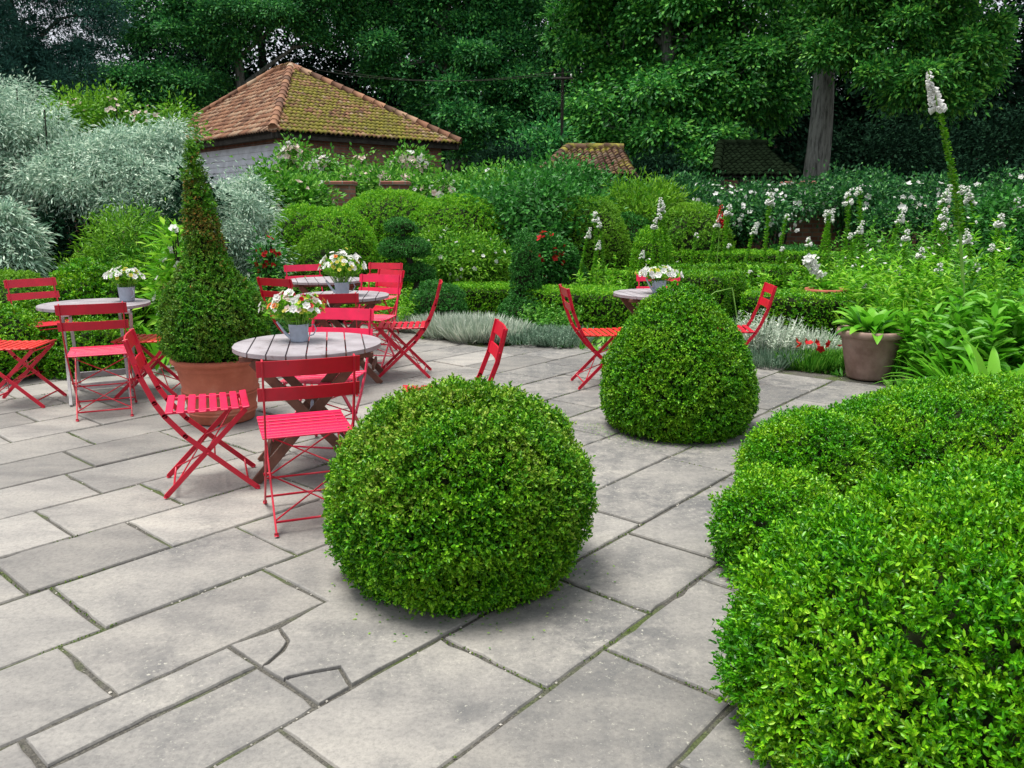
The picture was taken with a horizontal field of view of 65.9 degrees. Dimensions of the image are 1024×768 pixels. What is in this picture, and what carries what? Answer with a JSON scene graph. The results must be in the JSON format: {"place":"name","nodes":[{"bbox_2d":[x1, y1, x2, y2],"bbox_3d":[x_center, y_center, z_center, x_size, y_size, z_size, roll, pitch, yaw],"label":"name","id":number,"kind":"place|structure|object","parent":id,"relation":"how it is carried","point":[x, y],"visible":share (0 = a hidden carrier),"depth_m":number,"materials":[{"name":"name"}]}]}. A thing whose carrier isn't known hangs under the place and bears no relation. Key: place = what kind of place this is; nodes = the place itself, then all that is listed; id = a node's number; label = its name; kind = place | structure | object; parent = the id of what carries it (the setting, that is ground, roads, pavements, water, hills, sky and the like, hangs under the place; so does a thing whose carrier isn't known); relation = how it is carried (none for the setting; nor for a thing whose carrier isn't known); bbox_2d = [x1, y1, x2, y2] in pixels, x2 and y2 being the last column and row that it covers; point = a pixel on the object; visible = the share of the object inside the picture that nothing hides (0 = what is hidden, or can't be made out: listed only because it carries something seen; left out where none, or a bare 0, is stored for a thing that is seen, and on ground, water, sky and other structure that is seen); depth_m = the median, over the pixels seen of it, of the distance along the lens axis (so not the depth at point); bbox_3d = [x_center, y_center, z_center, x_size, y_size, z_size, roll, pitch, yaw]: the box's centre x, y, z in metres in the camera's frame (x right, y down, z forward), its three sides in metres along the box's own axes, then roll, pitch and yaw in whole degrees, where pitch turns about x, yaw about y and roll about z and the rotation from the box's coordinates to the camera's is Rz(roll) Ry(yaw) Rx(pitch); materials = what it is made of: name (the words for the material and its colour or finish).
{"place":"outdoors","nodes":[
{"label":"outdoors","id":0,"kind":"place"},
{"bbox_2d":[154,136,273,362],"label":"box spire","id":1,"kind":"structure","parent":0,"point":[210,307],"depth_m":5.14,"materials":[{"name":"green plant"}]},
{"bbox_2d":[0,320,888,767],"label":"paving","id":2,"kind":"structure","parent":0,"point":[440,704],"depth_m":2.83,"materials":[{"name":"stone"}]},
{"bbox_2d":[0,301,48,380],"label":"clipped mound","id":3,"kind":"object","parent":2,"relation":"on","point":[14,329],"visible":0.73,"depth_m":6.64,"materials":[{"name":"green plant"}]},
{"bbox_2d":[0,339,66,407],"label":"folding chair","id":4,"kind":"object","parent":2,"relation":"on","point":[10,345],"visible":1,"depth_m":5.90,"materials":[{"name":"red paint"}]},
{"bbox_2d":[34,315,144,379],"bbox_3d":[-3.806,-0.352,7.072,0.894,0.548,0.810,0,12,0],"label":"clipped mound","id":5,"kind":"object","parent":2,"relation":"on","point":[54,359],"visible":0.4,"depth_m":6.87,"materials":[{"name":"green plant"}]},
{"bbox_2d":[36,298,150,406],"bbox_3d":[-3.200,-0.259,6.138,0.783,0.734,0.772,-7,14,-27],"label":"folding table","id":6,"kind":"object","parent":2,"relation":"on","point":[49,306],"visible":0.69,"depth_m":6.06,"materials":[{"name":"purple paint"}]},
{"bbox_2d":[54,301,137,420],"bbox_3d":[-2.891,-0.189,5.543,0.424,0.820,0.580,-5,14,-23],"label":"folding chair","id":7,"kind":"object","parent":2,"relation":"on","point":[84,309],"visible":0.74,"depth_m":5.35,"materials":[{"name":"red paint"}]},
{"bbox_2d":[122,328,259,498],"bbox_3d":[-1.647,0.129,4.098,0.580,0.820,0.424,-5,13,-20],"label":"folding chair","id":8,"kind":"object","parent":2,"relation":"on","point":[138,362],"visible":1,"depth_m":4.05,"materials":[{"name":"red paint"}]},
{"bbox_2d":[169,357,259,425],"bbox_3d":[-2.013,0.019,5.462,0.624,0.446,0.624,0,12,0],"label":"terracotta pot","id":9,"kind":"object","parent":2,"relation":"on","point":[196,378],"visible":0.51,"depth_m":5.24,"materials":[{"name":"ceramic"}]},
{"bbox_2d":[232,332,380,483],"bbox_3d":[-1.100,0.137,4.341,0.772,0.734,0.783,-3,13,-12],"label":"folding table","id":10,"kind":"object","parent":2,"relation":"on","point":[277,347],"visible":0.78,"depth_m":4.17,"materials":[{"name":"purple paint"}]},
{"bbox_2d":[276,321,316,341],"bbox_3d":[-1.167,-0.289,4.292,0.193,0.114,0.111,-10,16,-39],"label":"watering can","id":11,"kind":"object","parent":10,"relation":"on","point":[298,333],"visible":0.95,"depth_m":4.26,"materials":[{"name":"metal"}]},
{"bbox_2d":[258,288,329,330],"bbox_3d":[-1.181,-0.389,4.292,0.353,0.265,0.286,7,14,28],"label":"flower bunch","id":12,"kind":"object","parent":11,"relation":"in","point":[291,308],"visible":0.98,"depth_m":4.22,"materials":[{"name":"white plant"}]},
{"bbox_2d":[256,354,359,536],"bbox_3d":[-0.944,0.233,3.628,0.424,0.820,0.580,-5,13,-20],"label":"folding chair","id":13,"kind":"object","parent":2,"relation":"on","point":[277,427],"visible":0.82,"depth_m":3.44,"materials":[{"name":"red paint"}]},
{"bbox_2d":[280,308,373,448],"bbox_3d":[-1.117,-0.025,4.798,0.424,0.820,0.580,2,13,10],"label":"folding chair","id":14,"kind":"object","parent":2,"relation":"on","point":[348,314],"visible":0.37,"depth_m":4.94,"materials":[{"name":"pink paint"}]},
{"bbox_2d":[376,216,436,303],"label":"cloud topiary","id":15,"kind":"object","parent":2,"relation":"on","point":[403,244],"visible":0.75,"depth_m":9.94,"materials":[{"name":"green plant"}]},
{"bbox_2d":[377,279,442,377],"bbox_3d":[-0.888,-0.484,6.882,0.580,0.820,0.424,-1,12,-4],"label":"folding chair","id":16,"kind":"object","parent":2,"relation":"on","point":[407,347],"visible":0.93,"depth_m":6.78,"materials":[{"name":"red paint"}]},
{"bbox_2d":[409,278,468,318],"bbox_3d":[-0.896,-0.966,9.619,0.753,0.636,0.731,0,12,0],"label":"box ball","id":17,"kind":"object","parent":2,"relation":"on","point":[448,302],"visible":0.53,"depth_m":9.44,"materials":[{"name":"green plant"}]},
{"bbox_2d":[321,372,600,618],"bbox_3d":[-0.204,0.383,3.101,1.095,0.844,1.066,0,12,0],"label":"box ball","id":18,"kind":"object","parent":2,"relation":"on","point":[454,495],"visible":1,"depth_m":2.77,"materials":[{"name":"green plant"}]},
{"bbox_2d":[433,310,513,343],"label":"cotton lavender","id":19,"kind":"object","parent":2,"relation":"on","point":[453,330],"visible":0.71,"depth_m":8.58,"materials":[{"name":"grey plant"}]},
{"bbox_2d":[559,284,620,389],"bbox_3d":[0.688,-0.396,6.479,0.580,0.820,0.424,-1,12,-6],"label":"folding chair","id":20,"kind":"object","parent":2,"relation":"on","point":[582,334],"visible":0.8,"depth_m":6.44,"materials":[{"name":"red paint"}]},
{"bbox_2d":[598,280,760,443],"bbox_3d":[1.112,-0.184,5.225,1.079,1.011,1.064,0,12,0],"label":"topiary bush","id":21,"kind":"object","parent":2,"relation":"on","point":[678,366],"visible":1,"depth_m":4.91,"materials":[{"name":"green plant"}]},
{"bbox_2d":[703,460,846,582],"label":"box bush","id":22,"kind":"object","parent":2,"relation":"on","point":[744,514],"visible":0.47,"depth_m":3.09,"materials":[{"name":"green plant"}]},
{"bbox_2d":[730,403,895,497],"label":"box bush","id":23,"kind":"object","parent":2,"relation":"on","point":[829,449],"visible":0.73,"depth_m":3.83,"materials":[{"name":"green plant"}]},
{"bbox_2d":[708,449,1023,767],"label":"box bush","id":24,"kind":"object","parent":2,"relation":"on","point":[877,621],"visible":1,"depth_m":1.90,"materials":[{"name":"green plant"}]},
{"bbox_2d":[836,325,903,380],"bbox_3d":[3.079,-0.265,6.809,0.554,0.420,0.554,0,12,0],"label":"clay pot","id":25,"kind":"object","parent":2,"relation":"on","point":[866,357],"visible":0.75,"depth_m":6.65,"materials":[{"name":"ceramic"}]},
{"bbox_2d":[831,301,909,344],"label":"hosta plant","id":26,"kind":"object","parent":25,"relation":"in","point":[871,320],"visible":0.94,"depth_m":6.70,"materials":[{"name":"green plant"}]},
{"bbox_2d":[824,369,1023,479],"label":"box bush","id":27,"kind":"object","parent":2,"relation":"on","point":[925,419],"visible":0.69,"depth_m":3.99,"materials":[{"name":"green plant"}]},
{"bbox_2d":[338,320,909,386],"bbox_3d":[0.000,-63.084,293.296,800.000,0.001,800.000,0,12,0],"label":"ground","id":28,"kind":"structure","parent":0,"point":[844,372],"depth_m":7.41,"materials":[{"name":"soil"}]},
{"bbox_2d":[0,0,54,195],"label":"conifer tree","id":29,"kind":"object","parent":28,"relation":"on","point":[7,66],"visible":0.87,"depth_m":23.39,"materials":[{"name":"green plant"}]},
{"bbox_2d":[0,0,146,197],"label":"conifer tree","id":30,"kind":"object","parent":28,"relation":"on","point":[51,61],"visible":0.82,"depth_m":24.87,"materials":[{"name":"green plant"}]},
{"bbox_2d":[2,157,232,300],"bbox_3d":[-4.984,-1.585,9.605,3.500,2.260,1.741,0,12,0],"label":"dark shrub","id":31,"kind":"object","parent":28,"relation":"on","point":[61,246],"visible":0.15,"depth_m":9.36,"materials":[{"name":"green plant"}]},
{"bbox_2d":[4,47,246,123],"bbox_3d":[-15.005,-9.155,30.670,9.731,7.618,5.246,0,12,0],"label":"broadleaf tree","id":32,"kind":"object","parent":28,"relation":"on","point":[202,85],"visible":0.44,"depth_m":29.63,"materials":[{"name":"green plant"}]},
{"bbox_2d":[100,0,235,128],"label":"woodland tree","id":33,"kind":"object","parent":28,"relation":"on","point":[136,55],"visible":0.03,"depth_m":37.99,"materials":[{"name":"green plant"}]},
{"bbox_2d":[133,216,229,334],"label":"foxglove clump","id":34,"kind":"object","parent":28,"relation":"on","point":[166,273],"visible":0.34,"depth_m":7.43,"materials":[{"name":"green plant"}]},
{"bbox_2d":[68,0,388,88],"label":"broadleaf tree","id":35,"kind":"object","parent":28,"relation":"on","point":[195,22],"visible":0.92,"depth_m":29.96,"materials":[{"name":"green plant"}]},
{"bbox_2d":[153,1,357,119],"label":"woodland tree","id":36,"kind":"object","parent":28,"relation":"on","point":[261,62],"visible":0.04,"depth_m":37.51,"materials":[{"name":"green plant"}]},
{"bbox_2d":[260,128,376,196],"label":"rose bush","id":37,"kind":"object","parent":28,"relation":"on","point":[302,156],"visible":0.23,"depth_m":17.36,"materials":[{"name":"green plant"}]},
{"bbox_2d":[178,62,461,190],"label":"brick outbuilding","id":38,"kind":"structure","parent":28,"relation":"on","point":[256,115],"depth_m":22.94,"materials":[{"name":"ceramic"}]},
{"bbox_2d":[288,228,358,321],"bbox_3d":[-2.462,-1.403,10.273,0.996,1.246,0.922,0,12,0],"label":"clipped mound","id":39,"kind":"object","parent":28,"relation":"on","point":[317,255],"visible":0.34,"depth_m":9.98,"materials":[{"name":"green plant"}]},
{"bbox_2d":[266,202,382,290],"bbox_3d":[-2.659,-1.776,11.183,1.735,1.589,1.567,0,12,0],"label":"clipped mound","id":40,"kind":"object","parent":28,"relation":"on","point":[296,228],"visible":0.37,"depth_m":10.71,"materials":[{"name":"green plant"}]},
{"bbox_2d":[306,0,453,170],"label":"woodland tree","id":41,"kind":"object","parent":28,"relation":"on","point":[348,79],"visible":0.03,"depth_m":39.24,"materials":[{"name":"green plant"}]},
{"bbox_2d":[331,142,433,196],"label":"rose bush","id":42,"kind":"object","parent":28,"relation":"on","point":[368,178],"visible":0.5,"depth_m":15.60,"materials":[{"name":"green plant"}]},
{"bbox_2d":[341,187,442,301],"bbox_3d":[-1.874,-2.214,12.620,2.142,1.841,2.027,0,12,0],"label":"clipped mound","id":43,"kind":"object","parent":28,"relation":"on","point":[377,212],"visible":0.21,"depth_m":11.96,"materials":[{"name":"green plant"}]},
{"bbox_2d":[372,138,481,197],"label":"rose bush","id":44,"kind":"object","parent":28,"relation":"on","point":[428,181],"visible":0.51,"depth_m":15.50,"materials":[{"name":"green plant"}]},
{"bbox_2d":[325,0,581,178],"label":"broadleaf tree","id":45,"kind":"object","parent":28,"relation":"on","point":[497,34],"visible":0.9,"depth_m":29.68,"materials":[{"name":"green plant"}]},
{"bbox_2d":[405,192,508,291],"bbox_3d":[-0.857,-2.045,12.047,1.739,1.755,1.588,0,12,0],"label":"clipped mound","id":46,"kind":"object","parent":28,"relation":"on","point":[458,216],"visible":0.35,"depth_m":11.58,"materials":[{"name":"green plant"}]},
{"bbox_2d":[447,279,513,317],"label":"box hedge","id":47,"kind":"object","parent":28,"relation":"on","point":[484,297],"visible":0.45,"depth_m":10.25,"materials":[{"name":"green plant"}]},
{"bbox_2d":[14,181,966,263],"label":"garden wall","id":48,"kind":"structure","parent":28,"relation":"on","point":[811,231],"depth_m":14.71,"materials":[{"name":"red brick"}]},
{"bbox_2d":[641,155,976,245],"bbox_3d":[5.544,-3.139,15.227,6.721,2.449,2.319,0,12,0],"label":"ivy hedge","id":49,"kind":"object","parent":48,"relation":"attached to","point":[859,174],"visible":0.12,"depth_m":14.76,"materials":[{"name":"green plant"}]},
{"bbox_2d":[896,150,1023,240],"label":"ivy hedge","id":50,"kind":"object","parent":48,"relation":"on","point":[982,187],"visible":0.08,"depth_m":14.50,"materials":[{"name":"green plant"}]},
{"bbox_2d":[451,129,545,177],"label":"woodland bush","id":51,"kind":"object","parent":28,"relation":"on","point":[498,151],"visible":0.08,"depth_m":18.50,"materials":[{"name":"green plant"}]},
{"bbox_2d":[497,229,545,322],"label":"obelisk topiary","id":52,"kind":"object","parent":28,"relation":"on","point":[524,269],"visible":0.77,"depth_m":9.73,"materials":[{"name":"green plant"}]},
{"bbox_2d":[159,294,916,386],"bbox_3d":[0.013,-0.810,10.372,18.255,0.331,9.698,0,12,0],"label":"ground cover","id":53,"kind":"object","parent":28,"relation":"on","point":[831,372],"visible":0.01,"depth_m":7.28,"materials":[{"name":"green plant"}]},
{"bbox_2d":[0,184,67,290],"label":"silver pear","id":54,"kind":"object","parent":53,"relation":"on","point":[25,253],"visible":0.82,"depth_m":8.38,"materials":[{"name":"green plant"}]},
{"bbox_2d":[0,65,151,266],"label":"silver pear","id":55,"kind":"object","parent":53,"relation":"on","point":[41,160],"visible":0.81,"depth_m":9.66,"materials":[{"name":"green plant"}]},
{"bbox_2d":[46,256,109,330],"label":"leafy shrub","id":56,"kind":"object","parent":53,"relation":"on","point":[76,289],"visible":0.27,"depth_m":7.42,"materials":[{"name":"green plant"}]},
{"bbox_2d":[44,192,183,302],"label":"feathery shrub","id":57,"kind":"object","parent":53,"relation":"on","point":[109,250],"visible":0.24,"depth_m":8.77,"materials":[{"name":"green plant"}]},
{"bbox_2d":[82,258,158,344],"bbox_3d":[-3.830,-0.723,7.706,0.752,0.998,0.675,0,12,0],"label":"clipped mound","id":58,"kind":"object","parent":53,"relation":"on","point":[111,290],"visible":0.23,"depth_m":7.57,"materials":[{"name":"green plant"}]},
{"bbox_2d":[33,79,223,265],"bbox_3d":[-6.056,-2.988,12.354,3.053,3.373,1.943,0,12,0],"label":"climbing rose","id":59,"kind":"object","parent":53,"relation":"on","point":[90,110],"visible":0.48,"depth_m":11.76,"materials":[{"name":"green plant"}]},
{"bbox_2d":[48,102,219,250],"bbox_3d":[-4.784,-2.244,10.232,2.497,2.830,2.271,0,12,0],"label":"silver pear","id":60,"kind":"object","parent":53,"relation":"on","point":[157,144],"visible":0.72,"depth_m":9.74,"materials":[{"name":"green plant"}]},
{"bbox_2d":[174,159,299,295],"bbox_3d":[-3.434,-1.791,9.975,1.528,2.066,2.140,-3,13,-14],"label":"silver pear","id":61,"kind":"object","parent":53,"relation":"on","point":[248,205],"visible":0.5,"depth_m":9.51,"materials":[{"name":"green plant"}]},
{"bbox_2d":[246,225,297,299],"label":"red leaved shrub","id":62,"kind":"object","parent":53,"relation":"on","point":[270,264],"visible":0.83,"depth_m":9.16,"materials":[{"name":"green plant"}]},
{"bbox_2d":[229,148,346,235],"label":"rose bush","id":63,"kind":"object","parent":53,"relation":"on","point":[299,189],"visible":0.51,"depth_m":13.63,"materials":[{"name":"green plant"}]},
{"bbox_2d":[412,217,520,289],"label":"white flowered shrub","id":64,"kind":"object","parent":53,"relation":"on","point":[439,257],"visible":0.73,"depth_m":10.93,"materials":[{"name":"green plant"}]},
{"bbox_2d":[427,144,633,277],"bbox_3d":[0.545,-2.775,13.274,2.971,2.578,4.750,6,14,24],"label":"leafy shrub","id":65,"kind":"object","parent":53,"relation":"on","point":[528,208],"visible":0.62,"depth_m":12.05,"materials":[{"name":"green plant"}]},
{"bbox_2d":[508,218,577,284],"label":"red flowered shrub","id":66,"kind":"object","parent":53,"relation":"on","point":[558,248],"visible":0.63,"depth_m":11.33,"materials":[{"name":"green plant"}]},
{"bbox_2d":[522,283,636,331],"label":"box hedge","id":67,"kind":"object","parent":53,"relation":"on","point":[602,305],"visible":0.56,"depth_m":9.54,"materials":[{"name":"green plant"}]},
{"bbox_2d":[596,166,699,231],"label":"leafy shrub","id":68,"kind":"object","parent":53,"relation":"on","point":[643,205],"visible":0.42,"depth_m":13.11,"materials":[{"name":"green plant"}]},
{"bbox_2d":[624,267,748,323],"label":"box hedge","id":69,"kind":"object","parent":53,"relation":"on","point":[710,281],"visible":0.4,"depth_m":9.23,"materials":[{"name":"green plant"}]},
{"bbox_2d":[649,164,837,252],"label":"rose bush","id":70,"kind":"object","parent":53,"relation":"on","point":[749,209],"visible":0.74,"depth_m":13.29,"materials":[{"name":"green plant"}]},
{"bbox_2d":[732,308,811,353],"bbox_3d":[2.480,-0.499,7.771,0.903,0.473,0.858,5,13,22],"label":"silver artemisia","id":71,"kind":"object","parent":53,"relation":"on","point":[762,338],"visible":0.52,"depth_m":7.56,"materials":[{"name":"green plant"}]},
{"bbox_2d":[738,286,871,339],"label":"box hedge","id":72,"kind":"object","parent":53,"relation":"on","point":[813,309],"visible":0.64,"depth_m":8.86,"materials":[{"name":"green plant"}]},
{"bbox_2d":[786,165,987,254],"bbox_3d":[6.543,-2.741,14.007,3.113,2.192,2.968,-10,16,-39],"label":"rose bush","id":73,"kind":"object","parent":53,"relation":"on","point":[880,202],"visible":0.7,"depth_m":13.50,"materials":[{"name":"green plant"}]},
{"bbox_2d":[820,211,953,291],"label":"border perennial","id":74,"kind":"object","parent":53,"relation":"on","point":[872,243],"visible":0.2,"depth_m":10.70,"materials":[{"name":"green plant"}]},
{"bbox_2d":[828,240,966,324],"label":"border perennial","id":75,"kind":"object","parent":53,"relation":"on","point":[871,290],"visible":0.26,"depth_m":8.49,"materials":[{"name":"green plant"}]},
{"bbox_2d":[873,268,1007,365],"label":"border perennial","id":76,"kind":"object","parent":53,"relation":"on","point":[921,291],"visible":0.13,"depth_m":7.24,"materials":[{"name":"green plant"}]},
{"bbox_2d":[865,244,1023,355],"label":"border perennial","id":77,"kind":"object","parent":53,"relation":"on","point":[890,294],"visible":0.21,"depth_m":7.43,"materials":[{"name":"green plant"}]},
{"bbox_2d":[925,70,965,327],"bbox_3d":[3.519,-1.179,6.262,0.661,2.449,0.535,6,14,27],"label":"giant foxglove","id":78,"kind":"object","parent":53,"relation":"on","point":[939,106],"visible":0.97,"depth_m":6.06,"materials":[{"name":"white plant"}]},
{"bbox_2d":[894,277,1023,378],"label":"border perennial","id":79,"kind":"object","parent":53,"relation":"on","point":[958,313],"visible":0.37,"depth_m":6.19,"materials":[{"name":"green plant"}]},
{"bbox_2d":[905,205,1023,311],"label":"border perennial","id":80,"kind":"object","parent":53,"relation":"on","point":[1001,264],"visible":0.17,"depth_m":8.20,"materials":[{"name":"green plant"}]},
{"bbox_2d":[911,239,1023,338],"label":"border perennial","id":81,"kind":"object","parent":53,"relation":"on","point":[1007,273],"visible":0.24,"depth_m":7.08,"materials":[{"name":"green plant"}]},
{"bbox_2d":[948,178,1023,289],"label":"leafy shrub","id":82,"kind":"object","parent":53,"relation":"on","point":[994,205],"visible":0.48,"depth_m":9.21,"materials":[{"name":"green plant"}]},
{"bbox_2d":[492,108,593,177],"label":"woodland bush","id":83,"kind":"object","parent":28,"relation":"on","point":[553,139],"visible":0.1,"depth_m":19.81,"materials":[{"name":"green plant"}]},
{"bbox_2d":[540,143,638,196],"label":"tiled shed","id":84,"kind":"structure","parent":28,"relation":"on","point":[611,152],"depth_m":18.42,"materials":[{"name":"red tile"}]},
{"bbox_2d":[552,194,632,270],"bbox_3d":[1.226,-2.121,12.451,1.416,1.739,1.260,0,12,0],"label":"clipped mound","id":85,"kind":"object","parent":28,"relation":"on","point":[615,239],"visible":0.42,"depth_m":12.03,"materials":[{"name":"green plant"}]},
{"bbox_2d":[628,225,673,282],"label":"clipped mound","id":86,"kind":"object","parent":28,"relation":"on","point":[639,246],"visible":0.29,"depth_m":11.32,"materials":[{"name":"green plant"}]},
{"bbox_2d":[611,132,705,193],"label":"woodland bush","id":87,"kind":"object","parent":28,"relation":"on","point":[650,164],"visible":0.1,"depth_m":19.95,"materials":[{"name":"green plant"}]},
{"bbox_2d":[534,0,812,179],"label":"broadleaf tree","id":88,"kind":"object","parent":28,"relation":"on","point":[691,70],"visible":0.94,"depth_m":22.31,"materials":[{"name":"green plant"}]},
{"bbox_2d":[656,200,736,261],"bbox_3d":[2.913,-2.161,12.838,1.451,1.662,1.348,0,12,0],"label":"clipped mound","id":89,"kind":"object","parent":28,"relation":"on","point":[682,230],"visible":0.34,"depth_m":12.38,"materials":[{"name":"green plant"}]},
{"bbox_2d":[653,261,804,289],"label":"box hedge","id":90,"kind":"object","parent":28,"relation":"on","point":[735,266],"visible":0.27,"depth_m":10.54,"materials":[{"name":"green plant"}]},
{"bbox_2d":[624,1,847,184],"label":"woodland tree","id":91,"kind":"object","parent":28,"relation":"on","point":[785,151],"visible":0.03,"depth_m":34.50,"materials":[{"name":"green plant"}]},
{"bbox_2d":[711,139,802,192],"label":"tiled shed","id":92,"kind":"structure","parent":28,"relation":"on","point":[742,158],"depth_m":18.75,"materials":[{"name":"tile"}]},
{"bbox_2d":[626,248,910,281],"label":"box hedge","id":93,"kind":"object","parent":28,"relation":"on","point":[739,254],"visible":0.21,"depth_m":12.14,"materials":[{"name":"green plant"}]},
{"bbox_2d":[757,1,965,181],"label":"woodland tree","id":94,"kind":"object","parent":28,"relation":"on","point":[842,96],"visible":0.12,"depth_m":35.83,"materials":[{"name":"green plant"}]},
{"bbox_2d":[718,0,1023,183],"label":"chestnut tree","id":95,"kind":"object","parent":28,"relation":"on","point":[848,35],"visible":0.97,"depth_m":17.72,"materials":[{"name":"green plant"}]},
{"bbox_2d":[790,107,1016,191],"bbox_3d":[10.650,-5.585,22.362,6.232,5.047,2.944,-1,12,-6],"label":"woodland bush","id":96,"kind":"object","parent":28,"relation":"on","point":[934,158],"visible":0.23,"depth_m":21.80,"materials":[{"name":"green plant"}]},
{"bbox_2d":[843,0,1023,183],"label":"woodland tree","id":97,"kind":"object","parent":28,"relation":"on","point":[1000,98],"visible":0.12,"depth_m":33.08,"materials":[{"name":"green plant"}]},
{"bbox_2d":[900,96,1023,196],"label":"woodland bush","id":98,"kind":"object","parent":28,"relation":"on","point":[1011,123],"visible":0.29,"depth_m":22.75,"materials":[{"name":"green plant"}]},
{"bbox_2d":[914,298,1023,375],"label":"border perennial","id":99,"kind":"object","parent":28,"relation":"on","point":[998,337],"visible":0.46,"depth_m":5.75,"materials":[{"name":"green plant"}]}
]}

